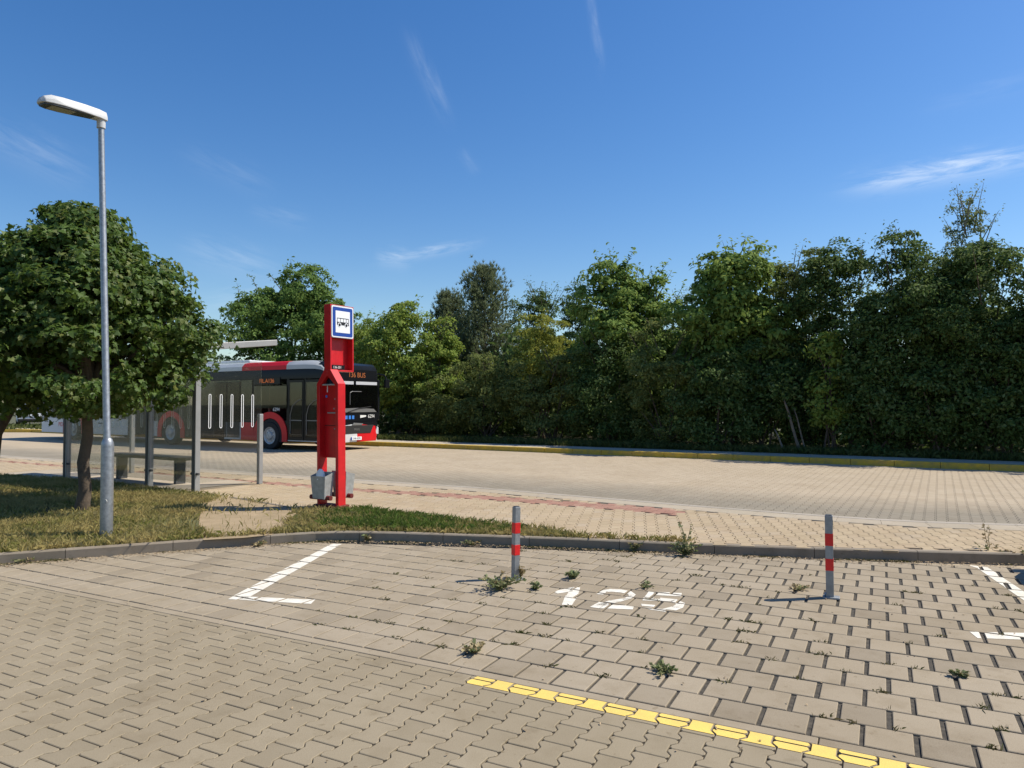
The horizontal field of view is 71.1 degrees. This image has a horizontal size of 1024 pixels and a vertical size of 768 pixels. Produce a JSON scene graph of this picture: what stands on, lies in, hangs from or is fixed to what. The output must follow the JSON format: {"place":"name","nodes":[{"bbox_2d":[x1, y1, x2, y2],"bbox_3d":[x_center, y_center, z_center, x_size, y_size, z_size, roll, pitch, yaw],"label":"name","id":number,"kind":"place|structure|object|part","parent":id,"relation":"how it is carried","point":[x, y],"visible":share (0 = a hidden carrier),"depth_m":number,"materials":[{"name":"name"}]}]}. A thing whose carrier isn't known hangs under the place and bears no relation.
{"place":"outdoors","nodes":[
{"label":"outdoors","id":0,"kind":"place"},
{"bbox_2d":[0,473,586,551],"bbox_3d":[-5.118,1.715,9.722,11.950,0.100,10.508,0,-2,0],"label":"verge grass","id":1,"kind":"structure","parent":0,"point":[13,495],"depth_m":9.38,"materials":[{"name":"green plant"}]},
{"bbox_2d":[0,360,62,451],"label":"maple tree","id":2,"kind":"object","parent":1,"relation":"on","point":[3,424],"depth_m":11.18,"materials":[{"name":"green plant"}]},
{"bbox_2d":[37,95,113,537],"bbox_3d":[-4.820,-0.685,7.910,0.244,4.892,0.806,-1,-2,39],"label":"street lamp","id":3,"kind":"object","parent":1,"relation":"on","point":[63,105],"visible":0.94,"depth_m":8.09,"materials":[{"name":"metal"}]},
{"bbox_2d":[0,200,243,510],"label":"maple tree","id":4,"kind":"object","parent":1,"relation":"on","point":[50,301],"visible":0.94,"depth_m":9.47,"materials":[{"name":"green plant"}]},
{"bbox_2d":[199,497,296,539],"bbox_3d":[-3.587,1.762,9.845,1.274,0.001,3.899,1,-2,-21],"label":"dirt patch","id":5,"kind":"object","parent":1,"relation":"on","point":[213,520],"visible":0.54,"depth_m":9.40,"materials":[{"name":"beige soil"}]},
{"bbox_2d":[0,523,696,552],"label":"kerb edge grass","id":6,"kind":"structure","parent":1,"relation":"on","point":[368,528],"depth_m":8.03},
{"bbox_2d":[314,503,523,532],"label":"lush verge grass","id":7,"kind":"structure","parent":1,"relation":"on","point":[398,522],"depth_m":8.84,"materials":[{"name":"green plant"}]},
{"bbox_2d":[3,661,907,767],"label":"lane bedding","id":8,"kind":"object","parent":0,"point":[518,736],"depth_m":3.40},
{"bbox_2d":[0,576,968,767],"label":"edging strip","id":9,"kind":"object","parent":8,"relation":"on","point":[907,759],"visible":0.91,"depth_m":4.05,"materials":[{"name":"beige concrete"}]},
{"bbox_2d":[0,580,911,767],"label":"lane paving","id":10,"kind":"structure","parent":0,"point":[48,646],"depth_m":3.72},
{"bbox_2d":[467,676,929,767],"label":"yellow line","id":11,"kind":"object","parent":10,"relation":"on","point":[765,739],"visible":1,"depth_m":3.54,"materials":[{"name":"paint"}]},
{"bbox_2d":[11,408,940,744],"bbox_3d":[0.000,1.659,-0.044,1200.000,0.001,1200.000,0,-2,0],"label":"ground","id":12,"kind":"structure","parent":0,"point":[17,408],"depth_m":73.03,"materials":[{"name":"brown soil"}]},
{"bbox_2d":[231,497,300,509],"bbox_3d":[-3.686,1.847,10.721,1.996,0.142,0.084,-1,-2,42],"label":"platform edging","id":13,"kind":"object","parent":12,"relation":"on","point":[266,503],"visible":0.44,"depth_m":10.64,"materials":[{"name":"concrete"}]},
{"bbox_2d":[0,542,1023,767],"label":"bay paving","id":14,"kind":"structure","parent":0,"point":[209,583],"depth_m":5.29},
{"bbox_2d":[11,556,34,561],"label":"weed","id":15,"kind":"object","parent":14,"relation":"on","point":[20,560],"visible":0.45,"depth_m":7.18,"materials":[{"name":"green plant"}]},
{"bbox_2d":[251,540,266,545],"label":"weed","id":16,"kind":"object","parent":14,"relation":"on","point":[259,543],"visible":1,"depth_m":8.04,"materials":[{"name":"green plant"}]},
{"bbox_2d":[229,544,340,603],"bbox_3d":[-1.959,1.784,6.937,0.716,0.003,2.457,0,-2,0],"label":"parking line marking","id":17,"kind":"object","parent":14,"relation":"on","point":[310,558],"visible":1,"depth_m":6.36,"materials":[{"name":"white paint"}]},
{"bbox_2d":[460,538,481,544],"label":"weed","id":18,"kind":"object","parent":14,"relation":"on","point":[469,542],"visible":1,"depth_m":8.07,"materials":[{"name":"green plant"}]},
{"bbox_2d":[461,638,484,652],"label":"weed","id":19,"kind":"object","parent":14,"relation":"on","point":[473,647],"visible":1,"depth_m":4.59,"materials":[{"name":"green plant"}]},
{"bbox_2d":[478,570,526,589],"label":"weed","id":20,"kind":"object","parent":14,"relation":"on","point":[497,584],"visible":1,"depth_m":6.14,"materials":[{"name":"green plant"}]},
{"bbox_2d":[0,540,1022,767],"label":"dry litter","id":21,"kind":"object","parent":14,"relation":"on","point":[651,552],"visible":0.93,"depth_m":7.45,"materials":[{"name":"brown plant"}]},
{"bbox_2d":[1,540,1022,750],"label":"weeds","id":22,"kind":"object","parent":14,"relation":"on","point":[740,630],"visible":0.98,"depth_m":5.36,"materials":[{"name":"green plant"}]},
{"bbox_2d":[511,506,522,580],"bbox_3d":[0.046,1.455,6.532,0.118,0.681,0.084,2,-3,-33],"label":"parking bollard","id":23,"kind":"object","parent":14,"relation":"on","point":[515,552],"visible":0.77,"depth_m":6.51,"materials":[{"name":"grey metal"}]},
{"bbox_2d":[518,565,525,576],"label":"weed","id":24,"kind":"object","parent":14,"relation":"on","point":[522,571],"visible":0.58,"depth_m":6.51,"materials":[{"name":"green plant"}]},
{"bbox_2d":[529,581,542,589],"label":"weed","id":25,"kind":"object","parent":14,"relation":"on","point":[536,584],"visible":1,"depth_m":6.15,"materials":[{"name":"green plant"}]},
{"bbox_2d":[564,569,580,578],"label":"weed","id":26,"kind":"object","parent":14,"relation":"on","point":[572,574],"visible":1,"depth_m":6.53,"materials":[{"name":"green plant"}]},
{"bbox_2d":[555,587,684,611],"bbox_3d":[0.863,1.755,5.856,1.072,0.003,0.600,0,-2,12],"label":"bay number","id":27,"kind":"object","parent":14,"relation":"on","point":[573,593],"visible":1,"depth_m":5.83,"materials":[{"name":"white paint"}]},
{"bbox_2d":[627,542,642,548],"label":"weed","id":28,"kind":"object","parent":14,"relation":"on","point":[635,546],"visible":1,"depth_m":7.75,"materials":[{"name":"green plant"}]},
{"bbox_2d":[639,580,654,587],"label":"weed","id":29,"kind":"object","parent":14,"relation":"on","point":[644,584],"visible":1,"depth_m":6.22,"materials":[{"name":"green plant"}]},
{"bbox_2d":[649,659,677,676],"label":"weed","id":30,"kind":"object","parent":14,"relation":"on","point":[661,667],"visible":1,"depth_m":4.25,"materials":[{"name":"green plant"}]},
{"bbox_2d":[668,522,702,555],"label":"weed","id":31,"kind":"object","parent":14,"relation":"on","point":[682,551],"visible":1,"depth_m":7.52,"materials":[{"name":"green plant"}]},
{"bbox_2d":[789,583,809,590],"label":"weed","id":32,"kind":"object","parent":14,"relation":"on","point":[798,586],"visible":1,"depth_m":6.14,"materials":[{"name":"green plant"}]},
{"bbox_2d":[823,514,839,599],"bbox_3d":[2.622,1.428,5.898,0.126,0.701,0.090,-1,-2,24],"label":"parking bollard","id":33,"kind":"object","parent":14,"relation":"on","point":[829,569],"visible":0.95,"depth_m":5.88,"materials":[{"name":"grey metal"}]},
{"bbox_2d":[948,669,970,677],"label":"weed","id":34,"kind":"object","parent":14,"relation":"on","point":[963,673],"visible":1,"depth_m":4.19,"materials":[{"name":"green plant"}]},
{"bbox_2d":[970,565,1023,639],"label":"parking line marking","id":35,"kind":"object","parent":14,"relation":"on","point":[1015,591],"visible":1,"depth_m":5.99,"materials":[{"name":"white paint"}]},
{"bbox_2d":[0,458,1023,552],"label":"platform paving","id":36,"kind":"structure","parent":0,"point":[720,529],"depth_m":9.10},
{"bbox_2d":[6,468,248,489],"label":"shelter floor","id":37,"kind":"structure","parent":36,"relation":"on","point":[161,480],"depth_m":14.04,"materials":[{"name":"beige concrete"}]},
{"bbox_2d":[114,452,191,483],"bbox_3d":[-6.980,1.615,13.784,2.549,0.510,0.380,-1,-2,31],"label":"bench","id":38,"kind":"object","parent":37,"relation":"on","point":[178,460],"visible":0.84,"depth_m":13.57,"materials":[{"name":"grey"}]},
{"bbox_2d":[62,340,276,491],"bbox_3d":[-6.746,0.521,13.912,4.300,2.704,1.750,-1,-2,31],"label":"bus shelter","id":39,"kind":"object","parent":37,"relation":"on","point":[196,433],"visible":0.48,"depth_m":12.87,"materials":[{"name":"grey metal"}]},
{"bbox_2d":[313,304,353,507],"bbox_3d":[-2.538,0.315,10.495,0.520,2.930,0.505,-1,-2,31],"label":"bus stop pylon","id":40,"kind":"object","parent":36,"relation":"on","point":[338,341],"visible":0.95,"depth_m":10.38,"materials":[{"name":"red metal"}]},
{"bbox_2d":[309,472,333,500],"bbox_3d":[-2.700,1.448,10.180,0.390,0.389,0.186,-1,-2,31],"label":"litter bin","id":41,"kind":"object","parent":40,"relation":"attached to","point":[322,487],"visible":0.98,"depth_m":10.11,"materials":[{"name":"white metal"}]},
{"bbox_2d":[316,469,324,476],"bbox_3d":[-2.722,1.316,10.194,0.146,0.215,0.103,0,-2,0],"label":"rubbish bag","id":42,"kind":"object","parent":41,"relation":"in","point":[320,472],"visible":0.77,"depth_m":10.16,"materials":[{"name":"blue"}]},
{"bbox_2d":[332,470,354,497],"bbox_3d":[-2.462,1.455,10.453,0.390,0.389,0.186,-1,-2,31],"label":"litter bin","id":43,"kind":"object","parent":40,"relation":"attached to","point":[350,477],"visible":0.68,"depth_m":10.40,"materials":[{"name":"white metal"}]},
{"bbox_2d":[974,523,1003,551],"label":"weed","id":44,"kind":"object","parent":36,"relation":"on","point":[988,535],"visible":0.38,"depth_m":7.42,"materials":[{"name":"green plant"}]},
{"bbox_2d":[0,432,1023,568],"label":"road","id":45,"kind":"structure","parent":0,"point":[36,445],"depth_m":26.73,"materials":[{"name":"grey asphalt"}]},
{"bbox_2d":[4,430,30,431],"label":"verge kerb","id":46,"kind":"structure","parent":45,"relation":"on","point":[17,431],"depth_m":39.67,"materials":[{"name":"yellow paint"}]},
{"bbox_2d":[42,360,389,448],"bbox_3d":[-12.999,0.789,29.090,18.165,3.180,3.120,-1,-2,31],"label":"articulated bus","id":47,"kind":"object","parent":45,"relation":"on","point":[284,393],"visible":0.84,"depth_m":25.32,"materials":[{"name":"painted metal"},{"name":"glass"},{"name":"rubber"}]},
{"bbox_3d":[-13.878,0.644,28.169,1.475,1.420,0.012,-1,-2,31],"label":"side window","id":48,"kind":"part","parent":47,"relation":"part of","materials":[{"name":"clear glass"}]},
{"bbox_3d":[-12.504,0.623,27.350,1.675,1.420,0.012,-1,-2,31],"label":"side window","id":49,"kind":"part","parent":47,"relation":"part of","materials":[{"name":"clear glass"}]},
{"bbox_3d":[-11.130,0.601,26.531,1.475,1.420,0.012,-1,-2,31],"label":"side window","id":50,"kind":"part","parent":47,"relation":"part of","materials":[{"name":"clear glass"}]},
{"bbox_3d":[-10.666,0.933,26.227,0.680,2.000,0.030,-1,-2,31],"label":"door","id":51,"kind":"part","parent":47,"relation":"part of","materials":[{"name":"black glass"}]},
{"bbox_3d":[-10.047,0.923,25.858,0.680,2.000,0.030,-1,-2,31],"label":"door","id":52,"kind":"part","parent":47,"relation":"part of","materials":[{"name":"black glass"}]},
{"bbox_3d":[-9.841,0.580,25.763,1.475,1.420,0.012,-1,-2,31],"label":"side window","id":53,"kind":"part","parent":47,"relation":"part of","materials":[{"name":"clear glass"}]},
{"bbox_3d":[-8.411,0.457,24.914,1.645,0.780,0.012,-1,-2,31],"label":"side window","id":54,"kind":"part","parent":47,"relation":"part of","materials":[{"name":"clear glass"}]},
{"bbox_3d":[-7.305,0.879,24.221,0.730,2.040,0.062,-1,-2,31],"label":"door","id":55,"kind":"part","parent":47,"relation":"part of","materials":[{"name":"black glass"}]},
{"bbox_3d":[-6.647,0.868,23.825,0.720,2.040,0.062,-1,-2,31],"label":"door","id":56,"kind":"part","parent":47,"relation":"part of","materials":[{"name":"black glass"}]},
{"bbox_2d":[0,531,1023,564],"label":"bay kerb","id":57,"kind":"structure","parent":45,"relation":"on","point":[949,556],"depth_m":7.70,"materials":[{"name":"concrete"}]},
{"bbox_2d":[362,534,371,540],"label":"weed","id":58,"kind":"object","parent":57,"relation":"on","point":[366,537],"visible":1,"depth_m":8.30,"materials":[{"name":"green plant"}]},
{"bbox_2d":[0,455,1023,525],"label":"road kerb","id":59,"kind":"structure","parent":45,"relation":"on","point":[622,499],"depth_m":10.80,"materials":[{"name":"beige concrete"}]},
{"bbox_2d":[13,429,1023,471],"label":"yellow kerb","id":60,"kind":"structure","parent":45,"relation":"on","point":[936,465],"depth_m":20.52,"materials":[{"name":"paint"}]},
{"bbox_2d":[0,0,1023,369],"label":"sky","id":61,"kind":"structure","parent":0,"point":[382,145],"materials":[{"name":"blue"}]},
{"bbox_2d":[9,420,1023,461],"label":"woodland floor","id":62,"kind":"structure","parent":0,"point":[590,437],"depth_m":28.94,"materials":[{"name":"green plant"}]},
{"bbox_2d":[16,407,41,424],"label":"parked car","id":63,"kind":"object","parent":62,"relation":"on","point":[21,420],"visible":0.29,"depth_m":47.22,"materials":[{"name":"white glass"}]},
{"bbox_2d":[214,256,366,361],"bbox_3d":[-10.939,-1.944,36.076,7.458,8.996,6.344,1,-2,-34],"label":"ash tree","id":64,"kind":"object","parent":62,"relation":"on","point":[267,311],"visible":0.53,"depth_m":35.04,"materials":[{"name":"green plant"}]},
{"bbox_2d":[323,310,382,381],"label":"locust tree","id":65,"kind":"object","parent":62,"relation":"on","point":[360,336],"visible":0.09,"depth_m":33.83,"materials":[{"name":"green plant"}]},
{"bbox_2d":[354,294,437,433],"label":"locust tree","id":66,"kind":"object","parent":62,"relation":"on","point":[389,339],"visible":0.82,"depth_m":30.18,"materials":[{"name":"green plant"}]},
{"bbox_2d":[377,376,444,434],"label":"wild shrub","id":67,"kind":"object","parent":62,"relation":"on","point":[399,422],"visible":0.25,"depth_m":30.76,"materials":[{"name":"green plant"}]},
{"bbox_2d":[409,312,465,434],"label":"locust tree","id":68,"kind":"object","parent":62,"relation":"on","point":[447,350],"visible":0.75,"depth_m":30.62,"materials":[{"name":"green plant"}]},
{"bbox_2d":[404,370,474,435],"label":"wild shrub","id":69,"kind":"object","parent":62,"relation":"on","point":[434,422],"visible":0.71,"depth_m":29.70,"materials":[{"name":"green plant"}]},
{"bbox_2d":[418,286,470,393],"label":"pine tree","id":70,"kind":"object","parent":62,"relation":"on","point":[446,301],"visible":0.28,"depth_m":34.88,"materials":[{"name":"green plant"}]},
{"bbox_2d":[432,348,528,436],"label":"wild shrub","id":71,"kind":"object","parent":62,"relation":"on","point":[491,386],"visible":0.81,"depth_m":28.60,"materials":[{"name":"green plant"}]},
{"bbox_2d":[440,253,527,434],"bbox_3d":[-1.245,-1.860,33.319,4.262,8.644,4.256,1,-2,-34],"label":"pine tree","id":72,"kind":"object","parent":62,"relation":"on","point":[476,332],"visible":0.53,"depth_m":32.92,"materials":[{"name":"green plant"}]},
{"bbox_2d":[501,295,527,427],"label":"poplar tree","id":73,"kind":"object","parent":62,"relation":"on","point":[517,302],"visible":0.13,"depth_m":37.17,"materials":[{"name":"green plant"}]},
{"bbox_2d":[510,275,567,355],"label":"poplar tree","id":74,"kind":"object","parent":62,"relation":"on","point":[540,301],"visible":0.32,"depth_m":35.21,"materials":[{"name":"green plant"}]},
{"bbox_2d":[502,308,579,438],"bbox_3d":[1.156,-0.377,28.787,3.193,5.367,3.640,0,-2,0],"label":"elder shrub","id":75,"kind":"object","parent":62,"relation":"on","point":[532,359],"visible":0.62,"depth_m":28.41,"materials":[{"name":"green plant"}]},
{"bbox_2d":[498,340,598,438],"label":"wild shrub","id":76,"kind":"object","parent":62,"relation":"on","point":[530,393],"visible":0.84,"depth_m":26.99,"materials":[{"name":"green plant"}]},
{"bbox_2d":[554,278,596,367],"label":"poplar tree","id":77,"kind":"object","parent":62,"relation":"on","point":[577,322],"visible":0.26,"depth_m":33.02,"materials":[{"name":"green plant"}]},
{"bbox_2d":[561,323,653,440],"bbox_3d":[3.484,-0.053,25.669,3.215,4.567,3.361,-1,-2,38],"label":"wild shrub","id":78,"kind":"object","parent":62,"relation":"on","point":[614,428],"visible":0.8,"depth_m":25.40,"materials":[{"name":"green plant"}]},
{"bbox_2d":[564,242,677,404],"bbox_3d":[4.221,-1.516,27.198,4.190,7.652,3.835,1,-2,-33],"label":"ash tree","id":79,"kind":"object","parent":62,"relation":"on","point":[626,303],"visible":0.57,"depth_m":26.56,"materials":[{"name":"green plant"}]},
{"bbox_2d":[630,258,689,439],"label":"ash tree","id":80,"kind":"object","parent":62,"relation":"on","point":[660,281],"visible":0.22,"depth_m":27.26,"materials":[{"name":"green plant"}]},
{"bbox_2d":[618,317,706,443],"bbox_3d":[5.148,-0.059,24.036,3.026,4.488,2.695,0,-2,0],"label":"wild shrub","id":81,"kind":"object","parent":62,"relation":"on","point":[641,389],"visible":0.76,"depth_m":23.90,"materials":[{"name":"green plant"}]},
{"bbox_2d":[664,288,694,437],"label":"birch tree","id":82,"kind":"object","parent":62,"relation":"on","point":[682,304],"visible":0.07,"depth_m":30.55,"materials":[{"name":"green plant"}]},
{"bbox_2d":[355,320,1023,450],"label":"wood interior","id":83,"kind":"object","parent":62,"relation":"on","point":[520,429],"visible":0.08,"depth_m":30.82,"materials":[{"name":"green plant"}]},
{"bbox_2d":[658,350,773,450],"bbox_3d":[6.566,0.548,22.814,3.593,3.204,3.176,0,-2,0],"label":"wild shrub","id":84,"kind":"object","parent":62,"relation":"on","point":[706,385],"visible":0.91,"depth_m":22.29,"materials":[{"name":"green plant"}]},
{"bbox_2d":[657,233,814,444],"bbox_3d":[7.286,-1.462,24.147,4.816,7.397,4.562,0,-2,0],"label":"walnut tree","id":85,"kind":"object","parent":62,"relation":"on","point":[724,287],"visible":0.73,"depth_m":23.08,"materials":[{"name":"green plant"}]},
{"bbox_2d":[710,334,816,444],"bbox_3d":[7.839,0.258,22.790,3.372,3.779,2.770,0,-2,0],"label":"wild shrub","id":86,"kind":"object","parent":62,"relation":"on","point":[749,347],"visible":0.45,"depth_m":22.11,"materials":[{"name":"green plant"}]},
{"bbox_2d":[755,361,812,447],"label":"sapling stems","id":87,"kind":"object","parent":62,"relation":"on","point":[775,391],"visible":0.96,"depth_m":21.40,"materials":[{"name":"green plant"}]},
{"bbox_2d":[747,238,844,444],"bbox_3d":[9.182,-1.361,23.501,3.246,7.148,2.845,0,-2,0],"label":"willow tree","id":88,"kind":"object","parent":62,"relation":"on","point":[792,281],"visible":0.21,"depth_m":23.09,"materials":[{"name":"green plant"}]},
{"bbox_2d":[760,319,855,446],"bbox_3d":[9.457,0.053,22.609,3.036,4.191,2.680,-1,-2,40],"label":"wild shrub","id":89,"kind":"object","parent":62,"relation":"on","point":[809,432],"visible":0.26,"depth_m":22.30,"materials":[{"name":"green plant"}]},
{"bbox_2d":[801,329,860,448],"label":"wild shrub","id":90,"kind":"object","parent":62,"relation":"on","point":[834,415],"visible":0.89,"depth_m":20.90,"materials":[{"name":"green plant"}]},
{"bbox_2d":[783,233,920,445],"bbox_3d":[10.280,-1.252,22.038,3.437,6.843,3.699,0,-2,0],"label":"willow tree","id":91,"kind":"object","parent":62,"relation":"on","point":[850,269],"visible":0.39,"depth_m":22.04,"materials":[{"name":"green plant"}]},
{"bbox_2d":[826,347,930,456],"bbox_3d":[10.536,0.503,20.421,2.922,3.166,2.710,0,-2,0],"label":"wild shrub","id":92,"kind":"object","parent":62,"relation":"on","point":[861,386],"visible":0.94,"depth_m":20.00,"materials":[{"name":"green plant"}]},
{"bbox_2d":[836,219,977,449],"bbox_3d":[11.437,-1.319,20.719,3.715,6.919,3.673,1,-2,-44],"label":"willow tree","id":93,"kind":"object","parent":62,"relation":"on","point":[930,287],"visible":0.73,"depth_m":20.04,"materials":[{"name":"green plant"}]},
{"bbox_2d":[882,350,998,453],"bbox_3d":[11.702,0.542,19.800,3.085,3.061,2.914,0,-2,0],"label":"wild shrub","id":94,"kind":"object","parent":62,"relation":"on","point":[934,428],"visible":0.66,"depth_m":19.20,"materials":[{"name":"green plant"}]},
{"bbox_2d":[901,233,1023,452],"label":"willow tree","id":95,"kind":"object","parent":62,"relation":"on","point":[973,326],"visible":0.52,"depth_m":19.16,"materials":[{"name":"green plant"}]},
{"bbox_2d":[930,179,1004,449],"bbox_3d":[14.468,-2.200,22.859,2.150,8.783,2.065,1,-2,-40],"label":"birch tree","id":96,"kind":"object","parent":62,"relation":"on","point":[967,222],"visible":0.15,"depth_m":22.73,"materials":[{"name":"green plant"}]},
{"bbox_2d":[946,342,1023,454],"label":"wild shrub","id":97,"kind":"object","parent":62,"relation":"on","point":[1008,427],"visible":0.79,"depth_m":18.50,"materials":[{"name":"green plant"}]},
{"bbox_2d":[980,245,1023,418],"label":"willow tree","id":98,"kind":"object","parent":62,"relation":"on","point":[1016,295],"visible":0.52,"depth_m":18.57,"materials":[{"name":"green plant"}]},
{"bbox_2d":[17,428,1023,464],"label":"sidewalk","id":99,"kind":"structure","parent":0,"point":[806,455],"depth_m":20.81,"materials":[{"name":"beige concrete"}]},
{"bbox_2d":[157,473,928,549],"bbox_3d":[-12.977,1.850,12.610,54.228,0.001,14.237,-1,-2,27],"label":"platform bedding","id":100,"kind":"object","parent":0,"point":[571,506],"visible":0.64,"depth_m":10.50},
{"bbox_2d":[0,460,684,515],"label":"red paving stripe","id":101,"kind":"object","parent":100,"relation":"on","point":[656,511],"visible":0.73,"depth_m":11.17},
{"bbox_2d":[0,456,1023,530],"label":"platform edge slabs","id":102,"kind":"structure","parent":100,"relation":"on","point":[878,522],"depth_m":10.51,"materials":[{"name":"beige concrete"}]},
{"bbox_2d":[90,446,1023,523],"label":"road paving","id":103,"kind":"structure","parent":0,"point":[928,494],"depth_m":15.24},
{"bbox_2d":[154,553,1023,767],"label":"bay bedding","id":104,"kind":"object","parent":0,"point":[889,724],"visible":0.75,"depth_m":4.54,"materials":[{"name":"soil"}]},
{"label":"far verge","id":105,"kind":"structure","parent":0,"visible":0},
{"bbox_2d":[5,423,41,429],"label":"verge grass","id":106,"kind":"structure","parent":105,"relation":"on","point":[12,426],"depth_m":41.82,"materials":[{"name":"green plant"}]}
]}

